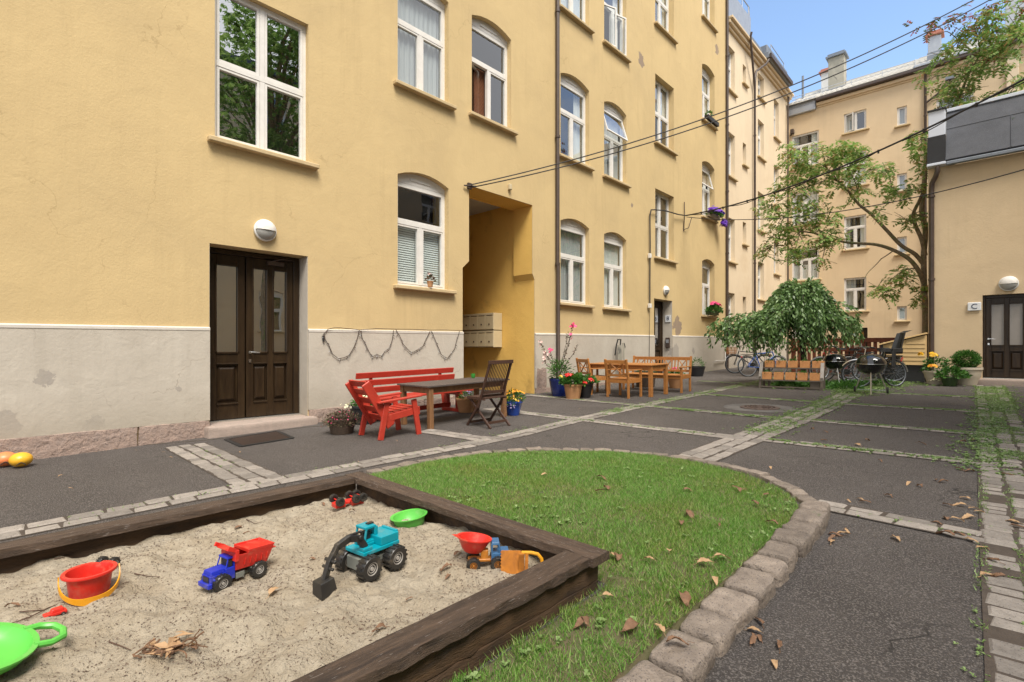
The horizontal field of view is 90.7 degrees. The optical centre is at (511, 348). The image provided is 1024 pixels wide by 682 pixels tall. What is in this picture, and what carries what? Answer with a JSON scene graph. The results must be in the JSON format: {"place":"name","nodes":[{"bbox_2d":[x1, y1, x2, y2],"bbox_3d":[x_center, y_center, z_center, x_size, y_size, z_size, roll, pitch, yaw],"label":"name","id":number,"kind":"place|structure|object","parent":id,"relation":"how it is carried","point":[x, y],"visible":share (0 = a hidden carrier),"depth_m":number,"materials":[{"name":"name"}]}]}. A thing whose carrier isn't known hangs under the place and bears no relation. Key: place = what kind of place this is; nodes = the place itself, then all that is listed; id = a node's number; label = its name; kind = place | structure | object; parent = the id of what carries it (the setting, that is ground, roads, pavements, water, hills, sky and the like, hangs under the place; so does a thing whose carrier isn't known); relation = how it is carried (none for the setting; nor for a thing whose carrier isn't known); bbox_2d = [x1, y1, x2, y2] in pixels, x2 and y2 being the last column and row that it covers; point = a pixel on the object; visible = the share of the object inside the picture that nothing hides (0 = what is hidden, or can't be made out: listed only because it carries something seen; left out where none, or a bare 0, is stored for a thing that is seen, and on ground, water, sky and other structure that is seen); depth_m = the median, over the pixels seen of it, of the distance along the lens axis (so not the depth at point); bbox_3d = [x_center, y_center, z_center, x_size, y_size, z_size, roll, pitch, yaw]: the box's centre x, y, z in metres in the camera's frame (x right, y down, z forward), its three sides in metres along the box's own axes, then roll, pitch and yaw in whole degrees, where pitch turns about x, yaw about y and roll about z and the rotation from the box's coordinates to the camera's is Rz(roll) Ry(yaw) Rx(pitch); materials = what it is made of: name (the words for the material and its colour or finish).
{"place":"outdoors","nodes":[
{"label":"outdoors","id":0,"kind":"place"},
{"bbox_2d":[0,361,1023,681],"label":"ground","id":1,"kind":"structure","parent":0,"point":[866,601],"depth_m":4.59,"materials":[{"name":"grey asphalt"}]},
{"bbox_2d":[8,452,32,466],"bbox_3d":[-5.320,1.204,5.478,0.200,0.155,0.197,0,0,43],"label":"play ball","id":2,"kind":"object","parent":1,"relation":"on","point":[20,459],"visible":1,"depth_m":5.42,"materials":[{"name":"yellow plastic"}]},
{"bbox_2d":[165,443,282,485],"bbox_3d":[-3.299,1.261,5.654,2.654,0.044,0.485,0,0,43],"label":"cobblestone strip","id":3,"kind":"object","parent":1,"relation":"on","point":[240,471],"visible":0.96,"depth_m":5.44,"materials":[{"name":"stone"}]},
{"bbox_2d":[224,430,293,446],"bbox_3d":[-3.459,1.236,6.956,0.837,0.031,0.808,0,0,43],"label":"doormat","id":4,"kind":"object","parent":1,"relation":"on","point":[258,438],"visible":1,"depth_m":6.90,"materials":[{"name":"black rubber"}]},
{"bbox_2d":[0,471,609,681],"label":"sandbox","id":5,"kind":"object","parent":1,"relation":"on","point":[441,645],"visible":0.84,"depth_m":2.53,"materials":[{"name":"brown wood"}]},
{"bbox_2d":[0,497,539,681],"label":"sand","id":6,"kind":"structure","parent":5,"relation":"in","point":[387,593],"depth_m":2.33,"materials":[{"name":"beige sand"}]},
{"bbox_2d":[0,622,66,674],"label":"sieve","id":7,"kind":"object","parent":6,"relation":"on","point":[19,643],"visible":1,"depth_m":1.91,"materials":[{"name":"plastic"}]},
{"bbox_2d":[58,560,119,605],"bbox_3d":[-1.984,1.106,2.375,0.228,0.128,0.226,0,0,8],"label":"toy bucket","id":8,"kind":"object","parent":6,"relation":"on","point":[88,583],"visible":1,"depth_m":2.34,"materials":[{"name":"red plastic"}]},
{"bbox_2d":[132,629,207,657],"bbox_3d":[-1.297,1.109,1.917,0.207,0.076,0.215,0,0,43],"label":"dry leaf heap","id":9,"kind":"object","parent":6,"relation":"on","point":[172,645],"visible":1,"depth_m":1.92,"materials":[{"name":"beige plant"}]},
{"bbox_2d":[198,537,275,592],"bbox_3d":[-1.403,1.086,2.598,0.139,0.213,0.351,0,0,32],"label":"toy dump truck","id":10,"kind":"object","parent":6,"relation":"on","point":[240,559],"visible":0.99,"depth_m":2.55,"materials":[{"name":"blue plastic"}]},
{"bbox_2d":[329,489,367,508],"bbox_3d":[-1.208,1.115,3.734,0.239,0.087,0.146,0,0,-42],"label":"overturned toy truck","id":11,"kind":"object","parent":6,"relation":"on","point":[355,497],"visible":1,"depth_m":3.71,"materials":[{"name":"red plastic"}]},
{"bbox_2d":[313,521,407,599],"bbox_3d":[-0.811,1.060,2.622,0.238,0.254,0.501,0,0,36],"label":"toy excavator","id":12,"kind":"object","parent":6,"relation":"on","point":[368,551],"visible":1,"depth_m":2.62,"materials":[{"name":"teal plastic"}]},
{"bbox_2d":[390,508,426,527],"bbox_3d":[-0.690,1.160,3.405,0.248,0.080,0.248,-5,1,43],"label":"toy bowl","id":13,"kind":"object","parent":6,"relation":"on","point":[415,516],"visible":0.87,"depth_m":3.45,"materials":[{"name":"plastic"}]},
{"bbox_2d":[452,532,507,569],"bbox_3d":[-0.173,1.098,2.745,0.308,0.188,0.143,0,0,-6],"label":"toy tipper","id":14,"kind":"object","parent":6,"relation":"on","point":[474,545],"visible":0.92,"depth_m":2.71,"materials":[{"name":"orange plastic"}]},
{"bbox_2d":[500,550,543,573],"bbox_3d":[0.054,1.124,2.651,0.231,0.116,0.051,0,0,1],"label":"toy scoop","id":15,"kind":"object","parent":6,"relation":"on","point":[512,562],"visible":0.82,"depth_m":2.65,"materials":[{"name":"orange plastic"}]},
{"bbox_2d":[321,404,361,434],"bbox_3d":[-2.445,1.000,7.280,0.618,0.443,0.596,0,0,43],"label":"potted plant","id":16,"kind":"object","parent":1,"relation":"on","point":[343,424],"visible":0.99,"depth_m":7.16,"materials":[{"name":"pink plant"}]},
{"bbox_2d":[0,0,728,459],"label":"yellow apartment building","id":17,"kind":"structure","parent":1,"relation":"on","point":[158,158],"depth_m":8.49,"materials":[{"name":"paint"}]},
{"bbox_2d":[210,253,244,420],"bbox_3d":[-4.318,-0.172,7.653,0.076,2.485,0.498,0,0,43],"label":"door","id":18,"kind":"structure","parent":17,"relation":"in","point":[227,272],"depth_m":7.66,"materials":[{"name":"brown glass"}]},
{"bbox_2d":[207,0,319,169],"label":"window","id":19,"kind":"structure","parent":17,"relation":"in","point":[260,53],"depth_m":7.78,"materials":[{"name":"white paint"}]},
{"bbox_2d":[253,219,276,240],"bbox_3d":[-3.737,-1.800,7.689,0.152,0.330,0.330,0,0,43],"label":"wall lamp","id":20,"kind":"object","parent":17,"relation":"attached to","point":[264,229],"visible":1,"depth_m":7.64,"materials":[{"name":"white"}]},
{"bbox_2d":[245,257,292,416],"bbox_3d":[-3.856,-0.192,8.083,0.159,2.523,0.718,0,0,43],"label":"door","id":21,"kind":"structure","parent":17,"relation":"in","point":[268,283],"depth_m":8.08,"materials":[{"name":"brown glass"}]},
{"bbox_2d":[322,327,462,359],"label":"string lights","id":22,"kind":"object","parent":17,"relation":"attached to","point":[323,337],"visible":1,"depth_m":9.17,"materials":[{"name":"brown metal"}]},
{"bbox_2d":[393,174,456,294],"bbox_3d":[-1.766,-2.268,10.002,0.375,2.305,1.470,0,0,43],"label":"window","id":23,"kind":"structure","parent":17,"relation":"in","point":[412,182],"depth_m":10.05,"materials":[{"name":"white paint"}]},
{"bbox_2d":[393,0,456,110],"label":"window","id":24,"kind":"structure","parent":17,"relation":"in","point":[421,31],"depth_m":10.12,"materials":[{"name":"white paint"}]},
{"bbox_2d":[464,182,474,189],"bbox_3d":[-0.895,-3.450,10.739,0.072,0.120,0.306,0,0,43],"label":"cable bracket","id":25,"kind":"object","parent":17,"relation":"attached to","point":[468,185],"visible":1,"depth_m":10.72,"materials":[{"name":"grey metal"}]},
{"bbox_2d":[470,0,973,184],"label":"overhead cable","id":26,"kind":"object","parent":25,"relation":"attached to","point":[722,111],"visible":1,"depth_m":11.23,"materials":[{"name":"grey plastic"}]},
{"bbox_2d":[472,0,989,187],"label":"overhead cable","id":27,"kind":"object","parent":25,"relation":"attached to","point":[735,113],"visible":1,"depth_m":11.26,"materials":[{"name":"grey plastic"}]},
{"bbox_2d":[463,313,501,346],"bbox_3d":[-0.907,-0.470,13.482,1.480,0.880,0.328,0,0,43],"label":"mailbox cabinet","id":28,"kind":"object","parent":17,"relation":"attached to","point":[476,328],"visible":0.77,"depth_m":13.13,"materials":[{"name":"brown metal"}]},
{"bbox_2d":[468,18,517,135],"bbox_3d":[-0.524,-6.133,11.401,0.487,2.335,1.470,0,0,43],"label":"window","id":29,"kind":"structure","parent":17,"relation":"in","point":[481,26],"depth_m":11.39,"materials":[{"name":"white paint"}]},
{"bbox_2d":[560,219,594,307],"bbox_3d":[1.650,-2.288,13.639,0.394,2.345,1.530,0,0,43],"label":"window","id":30,"kind":"structure","parent":17,"relation":"in","point":[571,259],"depth_m":13.73,"materials":[{"name":"white paint"}]},
{"bbox_2d":[560,75,594,171],"bbox_3d":[1.652,-6.107,13.638,0.390,2.345,1.530,0,0,43],"label":"window","id":31,"kind":"structure","parent":17,"relation":"in","point":[574,121],"depth_m":13.92,"materials":[{"name":"white paint"}]},
{"bbox_2d":[560,0,594,33],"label":"window","id":32,"kind":"structure","parent":17,"relation":"in","point":[571,8],"depth_m":13.73,"materials":[{"name":"white paint"}]},
{"bbox_2d":[602,233,631,311],"bbox_3d":[3.029,-2.277,15.101,0.394,2.325,1.470,0,0,43],"label":"window","id":33,"kind":"structure","parent":17,"relation":"in","point":[611,268],"depth_m":15.27,"materials":[{"name":"white paint"}]},
{"bbox_2d":[602,103,631,188],"bbox_3d":[3.029,-6.087,15.101,0.394,2.345,1.470,0,0,43],"label":"window","id":34,"kind":"structure","parent":17,"relation":"in","point":[611,135],"depth_m":15.22,"materials":[{"name":"white paint"}]},
{"bbox_2d":[602,0,631,63],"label":"window","id":35,"kind":"structure","parent":17,"relation":"in","point":[614,17],"depth_m":15.26,"materials":[{"name":"white paint"}]},
{"bbox_2d":[654,303,660,372],"bbox_3d":[5.062,-0.343,17.687,0.076,2.465,0.568,0,0,43],"label":"door","id":36,"kind":"structure","parent":17,"relation":"in","point":[657,307],"depth_m":17.75,"materials":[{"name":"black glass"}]},
{"bbox_2d":[654,192,678,263],"bbox_3d":[5.159,-4.152,17.409,0.462,2.355,1.610,0,0,43],"label":"window","id":37,"kind":"structure","parent":17,"relation":"in","point":[658,226],"depth_m":17.50,"materials":[{"name":"white paint"}]},
{"bbox_2d":[654,80,678,155],"bbox_3d":[5.158,-7.973,17.410,0.464,2.355,1.610,0,0,43],"label":"window","id":38,"kind":"structure","parent":17,"relation":"in","point":[659,94],"depth_m":17.55,"materials":[{"name":"white paint"}]},
{"bbox_2d":[654,0,678,44],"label":"window","id":39,"kind":"structure","parent":17,"relation":"in","point":[661,8],"depth_m":17.59,"materials":[{"name":"white paint"}]},
{"bbox_2d":[648,209,685,356],"bbox_3d":[5.360,-2.260,17.311,0.092,5.121,2.664,0,0,44],"label":"wall cable","id":40,"kind":"object","parent":17,"relation":"attached to","point":[649,257],"depth_m":16.40,"materials":[{"name":"grey"}]},
{"bbox_2d":[683,202,691,230],"bbox_3d":[6.420,-4.775,18.439,0.488,1.051,0.071,0,0,-34],"label":"cable bracket","id":41,"kind":"object","parent":17,"relation":"attached to","point":[684,218],"visible":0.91,"depth_m":18.30,"materials":[{"name":"grey metal"}]},
{"bbox_2d":[686,78,1023,215],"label":"overhead cable","id":42,"kind":"object","parent":41,"relation":"attached to","point":[924,129],"visible":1,"depth_m":12.34,"materials":[{"name":"grey plastic"}]},
{"bbox_2d":[688,169,1023,219],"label":"overhead cable","id":43,"kind":"object","parent":41,"relation":"attached to","point":[867,206],"visible":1,"depth_m":12.92,"materials":[{"name":"grey plastic"}]},
{"bbox_2d":[701,260,718,317],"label":"window","id":44,"kind":"structure","parent":17,"relation":"in","point":[705,265],"depth_m":20.43,"materials":[{"name":"white paint"}]},
{"bbox_2d":[701,163,718,223],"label":"window","id":45,"kind":"structure","parent":17,"relation":"in","point":[706,180],"depth_m":20.27,"materials":[{"name":"white paint"}]},
{"bbox_2d":[701,68,718,130],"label":"window","id":46,"kind":"structure","parent":17,"relation":"in","point":[705,97],"depth_m":20.39,"materials":[{"name":"white paint"}]},
{"bbox_2d":[345,379,421,439],"bbox_3d":[-1.792,0.823,7.040,0.880,0.806,0.625,-2,1,-44],"label":"red armchair","id":47,"kind":"object","parent":1,"relation":"on","point":[385,413],"visible":1,"depth_m":6.96,"materials":[{"name":"paint"}]},
{"bbox_2d":[0,372,797,540],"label":"cobblestone strip","id":48,"kind":"object","parent":1,"relation":"on","point":[15,531],"visible":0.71,"depth_m":4.68,"materials":[{"name":"stone"}]},
{"bbox_2d":[68,373,1023,681],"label":"weeds","id":49,"kind":"object","parent":48,"relation":"on","point":[974,423],"visible":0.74,"depth_m":7.63,"materials":[{"name":"green plant"}]},
{"bbox_2d":[355,367,473,421],"bbox_3d":[-1.680,0.790,8.996,0.689,0.796,2.100,0,1,43],"label":"red bench","id":50,"kind":"object","parent":1,"relation":"on","point":[445,404],"visible":0.45,"depth_m":9.09,"materials":[{"name":"paint"}]},
{"bbox_2d":[397,377,509,428],"bbox_3d":[-0.920,0.862,8.323,0.801,0.650,1.740,0,1,43],"label":"garden table","id":51,"kind":"object","parent":1,"relation":"on","point":[429,388],"visible":0.74,"depth_m":7.93,"materials":[{"name":"brown wood"}]},
{"bbox_2d":[421,429,488,440],"bbox_3d":[-0.826,1.206,7.036,1.195,0.045,0.315,0,0,38],"label":"cobblestone strip","id":52,"kind":"object","parent":1,"relation":"on","point":[465,436],"visible":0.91,"depth_m":6.99,"materials":[{"name":"stone"}]},
{"bbox_2d":[455,390,473,412],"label":"potted plant","id":53,"kind":"object","parent":1,"relation":"on","point":[464,404],"visible":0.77,"depth_m":9.18,"materials":[{"name":"brown plant"}]},
{"bbox_2d":[466,360,512,428],"bbox_3d":[-0.347,0.688,7.761,0.480,1.025,0.592,-2,1,-43],"label":"folding chair","id":54,"kind":"object","parent":1,"relation":"on","point":[484,395],"visible":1,"depth_m":7.66,"materials":[{"name":"brown wood"}]},
{"bbox_2d":[506,388,525,415],"bbox_3d":[0.031,0.917,8.837,0.454,0.495,0.446,0,0,22],"label":"potted plant","id":55,"kind":"object","parent":1,"relation":"on","point":[514,407],"visible":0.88,"depth_m":8.74,"materials":[{"name":"blue plant"}]},
{"bbox_2d":[68,376,1023,630],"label":"moss","id":56,"kind":"object","parent":1,"relation":"on","point":[941,457],"visible":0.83,"depth_m":7.33,"materials":[{"name":"green plant"}]},
{"bbox_2d":[538,322,577,395],"bbox_3d":[1.056,0.248,11.818,0.959,1.717,0.667,0,0,43],"label":"potted plant","id":57,"kind":"object","parent":1,"relation":"on","point":[557,389],"visible":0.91,"depth_m":11.72,"materials":[{"name":"green plant"}]},
{"bbox_2d":[526,395,635,405],"bbox_3d":[1.441,1.120,10.928,0.255,0.042,3.027,0,0,-44],"label":"cobblestone strip","id":58,"kind":"object","parent":1,"relation":"on","point":[617,403],"visible":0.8,"depth_m":10.77,"materials":[{"name":"stone"}]},
{"bbox_2d":[558,372,589,398],"bbox_3d":[1.346,0.803,11.178,0.653,0.619,0.672,0,0,-9],"label":"potted plant","id":59,"kind":"object","parent":58,"relation":"on","point":[573,388],"visible":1,"depth_m":11.02,"materials":[{"name":"green plant"}]},
{"bbox_2d":[366,446,817,503],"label":"lawn kerb","id":60,"kind":"structure","parent":1,"relation":"on","point":[799,494],"depth_m":5.21,"materials":[{"name":"stone"}]},
{"bbox_2d":[576,358,610,394],"bbox_3d":[1.978,0.659,12.255,0.661,0.863,0.614,-1,1,-21],"label":"wooden armchair","id":61,"kind":"object","parent":1,"relation":"on","point":[597,375],"visible":0.53,"depth_m":12.07,"materials":[{"name":"orange wood"}]},
{"bbox_2d":[604,359,642,398],"bbox_3d":[2.516,0.664,11.401,0.661,0.863,0.614,-2,1,-44],"label":"wooden armchair","id":62,"kind":"object","parent":1,"relation":"on","point":[620,377],"visible":1,"depth_m":11.28,"materials":[{"name":"orange wood"}]},
{"bbox_2d":[590,362,668,396],"bbox_3d":[2.760,0.720,12.123,1.740,0.722,0.881,0,1,43],"label":"wooden table","id":63,"kind":"object","parent":1,"relation":"on","point":[650,367],"visible":0.8,"depth_m":11.74,"materials":[{"name":"orange wood"}]},
{"bbox_2d":[622,356,691,392],"bbox_3d":[3.631,0.629,12.742,1.614,0.863,0.661,0,1,42],"label":"wooden bench","id":64,"kind":"object","parent":1,"relation":"on","point":[681,376],"visible":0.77,"depth_m":12.63,"materials":[{"name":"orange wood"}]},
{"bbox_2d":[581,419,745,439],"bbox_3d":[2.070,1.163,7.326,2.512,0.040,0.295,0,0,43],"label":"cobblestone strip","id":65,"kind":"object","parent":1,"relation":"on","point":[706,434],"visible":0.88,"depth_m":7.16,"materials":[{"name":"stone"}]},
{"bbox_2d":[615,500,830,681],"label":"lawn kerb","id":66,"kind":"structure","parent":1,"relation":"on","point":[716,622],"depth_m":2.31,"materials":[{"name":"stone"}]},
{"bbox_2d":[725,345,774,372],"bbox_3d":[8.727,0.401,18.543,1.786,1.035,0.651,-1,-3,6],"label":"bicycle","id":67,"kind":"object","parent":1,"relation":"on","point":[739,356],"visible":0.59,"depth_m":18.55,"materials":[{"name":"grey metal"}]},
{"bbox_2d":[723,404,797,411],"bbox_3d":[4.567,1.087,9.323,1.240,0.030,1.233,0,1,43],"label":"manhole cover","id":68,"kind":"object","parent":1,"relation":"on","point":[758,407],"visible":1,"depth_m":9.24,"materials":[{"name":"metal"}]},
{"bbox_2d":[729,0,793,367],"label":"apricot apartment building","id":69,"kind":"structure","parent":1,"relation":"on","point":[758,135],"depth_m":23.73,"materials":[{"name":"beige paint"}]},
{"bbox_2d":[736,346,787,376],"bbox_3d":[8.376,0.430,16.944,1.786,1.035,0.651,-1,-4,-4],"label":"bicycle","id":70,"kind":"object","parent":1,"relation":"on","point":[757,366],"visible":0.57,"depth_m":16.91,"materials":[{"name":"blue metal"}]},
{"bbox_2d":[677,383,880,460],"bbox_3d":[7.042,1.046,10.783,0.615,0.329,14.862,0,0,43],"label":"cobblestone strip","id":71,"kind":"object","parent":1,"relation":"on","point":[719,449],"visible":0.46,"depth_m":6.44,"materials":[{"name":"stone"}]},
{"bbox_2d":[841,330,911,386],"bbox_3d":[9.248,0.265,12.589,1.756,1.424,0.751,-1,-2,-8],"label":"bicycle","id":72,"kind":"object","parent":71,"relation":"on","point":[896,348],"visible":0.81,"depth_m":12.71,"materials":[{"name":"black metal"}]},
{"bbox_2d":[704,276,864,372],"bbox_3d":[7.277,-0.478,13.418,4.015,2.948,2.453,0,0,-12],"label":"weeping tree","id":73,"kind":"object","parent":1,"relation":"on","point":[803,311],"visible":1,"depth_m":13.09,"materials":[{"name":"green plant"}]},
{"bbox_2d":[758,362,824,390],"bbox_3d":[7.059,0.680,12.775,1.433,0.667,0.500,0,1,37],"label":"flower box stand","id":74,"kind":"object","parent":1,"relation":"on","point":[817,385],"visible":0.89,"depth_m":12.53,"materials":[{"name":"wood"}]},
{"bbox_2d":[823,352,846,380],"bbox_3d":[8.591,0.538,13.435,0.618,0.896,0.618,-1,1,13],"label":"kettle grill","id":75,"kind":"object","parent":1,"relation":"on","point":[837,361],"visible":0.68,"depth_m":13.29,"materials":[{"name":"black metal"}]},
{"bbox_2d":[770,378,902,389],"bbox_3d":[8.529,0.916,13.441,2.331,0.346,3.373,0,0,65],"label":"ground ivy","id":76,"kind":"object","parent":1,"relation":"on","point":[834,384],"visible":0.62,"depth_m":12.99,"materials":[{"name":"green plant"}]},
{"bbox_2d":[790,338,894,375],"bbox_3d":[11.089,0.274,16.525,3.560,1.260,0.160,0,0,43],"label":"picket fence","id":77,"kind":"object","parent":1,"relation":"on","point":[867,340],"visible":0.2,"depth_m":16.62,"materials":[{"name":"brown wood"}]},
{"bbox_2d":[808,346,877,381],"bbox_3d":[9.423,0.440,14.344,0.622,1.046,1.706,0,0,-35],"label":"bicycle","id":78,"kind":"object","parent":1,"relation":"on","point":[851,366],"visible":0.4,"depth_m":14.27,"materials":[{"name":"black metal"}]},
{"bbox_2d":[854,352,888,394],"bbox_3d":[8.015,0.554,11.292,0.651,0.943,0.651,0,1,35],"label":"kettle grill","id":79,"kind":"object","parent":1,"relation":"on","point":[870,364],"visible":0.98,"depth_m":11.15,"materials":[{"name":"black metal"}]},
{"bbox_2d":[763,439,983,464],"bbox_3d":[3.949,1.160,5.747,2.082,0.042,0.255,0,0,40],"label":"cobblestone strip","id":80,"kind":"object","parent":1,"relation":"on","point":[905,454],"visible":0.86,"depth_m":5.61,"materials":[{"name":"stone"}]},
{"bbox_2d":[748,0,1023,367],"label":"rowan tree","id":81,"kind":"object","parent":1,"relation":"on","point":[986,35],"visible":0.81,"depth_m":15.39,"materials":[{"name":"green plant"}]},
{"bbox_2d":[807,419,982,434],"bbox_3d":[5.343,1.120,7.196,2.034,0.042,0.255,0,0,40],"label":"cobblestone strip","id":82,"kind":"object","parent":1,"relation":"on","point":[889,426],"visible":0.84,"depth_m":7.12,"materials":[{"name":"stone"}]},
{"bbox_2d":[818,499,983,542],"bbox_3d":[2.671,1.209,3.569,0.260,0.042,1.011,0,0,-43],"label":"cobblestone strip","id":83,"kind":"object","parent":1,"relation":"on","point":[904,521],"visible":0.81,"depth_m":3.49,"materials":[{"name":"stone"}]},
{"bbox_2d":[879,332,927,381],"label":"storage shed","id":84,"kind":"structure","parent":1,"relation":"on","point":[913,346],"depth_m":14.00,"materials":[{"name":"beige wood"}]},
{"bbox_2d":[786,0,1023,360],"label":"apricot back building","id":85,"kind":"structure","parent":1,"relation":"on","point":[878,110],"depth_m":25.40,"materials":[{"name":"paint"}]},
{"bbox_2d":[789,130,821,171],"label":"window","id":86,"kind":"structure","parent":85,"relation":"in","point":[815,134],"depth_m":27.36,"materials":[{"name":"white paint"}]},
{"bbox_2d":[792,190,821,225],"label":"window","id":87,"kind":"structure","parent":85,"relation":"in","point":[813,196],"depth_m":27.53,"materials":[{"name":"white paint"}]},
{"bbox_2d":[792,247,821,281],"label":"window","id":88,"kind":"structure","parent":85,"relation":"in","point":[798,272],"depth_m":27.53,"materials":[{"name":"white paint"}]},
{"bbox_2d":[841,109,869,135],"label":"window","id":89,"kind":"structure","parent":85,"relation":"in","point":[850,122],"depth_m":26.01,"materials":[{"name":"white paint"}]},
{"bbox_2d":[841,214,869,251],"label":"window","id":90,"kind":"structure","parent":85,"relation":"in","point":[862,226],"depth_m":25.88,"materials":[{"name":"white paint"}]},
{"bbox_2d":[844,277,869,312],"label":"window","id":91,"kind":"structure","parent":85,"relation":"in","point":[850,290],"depth_m":26.09,"materials":[{"name":"white paint"}]},
{"bbox_2d":[918,352,966,384],"bbox_3d":[11.277,0.518,13.223,1.045,0.858,0.671,0,0,43],"label":"potted plant","id":92,"kind":"object","parent":1,"relation":"on","point":[929,375],"visible":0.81,"depth_m":13.22,"materials":[{"name":"green plant"}]},
{"bbox_2d":[927,364,972,385],"bbox_3d":[11.119,0.678,12.784,0.728,0.554,0.753,0,0,-9],"label":"potted plant","id":93,"kind":"object","parent":1,"relation":"on","point":[947,380],"visible":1,"depth_m":12.72,"materials":[{"name":"green plant"}]},
{"bbox_2d":[950,349,982,385],"bbox_3d":[11.700,0.480,13.020,0.645,0.928,0.644,0,0,43],"label":"potted plant","id":94,"kind":"object","parent":1,"relation":"on","point":[973,368],"visible":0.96,"depth_m":12.86,"materials":[{"name":"green plant"}]},
{"bbox_2d":[927,90,1023,386],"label":"wing building","id":95,"kind":"structure","parent":1,"relation":"on","point":[975,242],"depth_m":13.37,"materials":[{"name":"paint"}]},
{"bbox_2d":[986,297,1023,377],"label":"door","id":96,"kind":"structure","parent":95,"relation":"in","point":[1004,316],"depth_m":13.13,"materials":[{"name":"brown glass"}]},
{"bbox_2d":[998,276,1018,290],"bbox_3d":[12.704,-1.660,12.932,0.380,0.380,0.152,0,0,43],"label":"wall lamp","id":97,"kind":"object","parent":95,"relation":"attached to","point":[1008,283],"visible":1,"depth_m":12.91,"materials":[{"name":"white"}]},
{"bbox_2d":[975,385,1023,681],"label":"cobblestone strip","id":98,"kind":"object","parent":1,"relation":"on","point":[1003,607],"visible":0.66,"depth_m":2.59,"materials":[{"name":"stone"}]},
{"bbox_2d":[986,386,1023,578],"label":"cobblestone strip","id":99,"kind":"object","parent":1,"relation":"on","point":[1016,482],"visible":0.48,"depth_m":4.32,"materials":[{"name":"stone"}]},
{"bbox_2d":[994,386,1023,466],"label":"cobblestone strip","id":100,"kind":"object","parent":1,"relation":"on","point":[1014,423],"visible":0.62,"depth_m":7.12,"materials":[{"name":"stone"}]},
{"bbox_2d":[367,449,798,681],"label":"lawn","id":101,"kind":"structure","parent":0,"point":[647,651],"depth_m":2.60,"materials":[{"name":"plant"}]},
{"bbox_2d":[738,0,1004,102],"label":"sky","id":102,"kind":"structure","parent":0,"point":[802,33],"materials":[{"name":"blue"}]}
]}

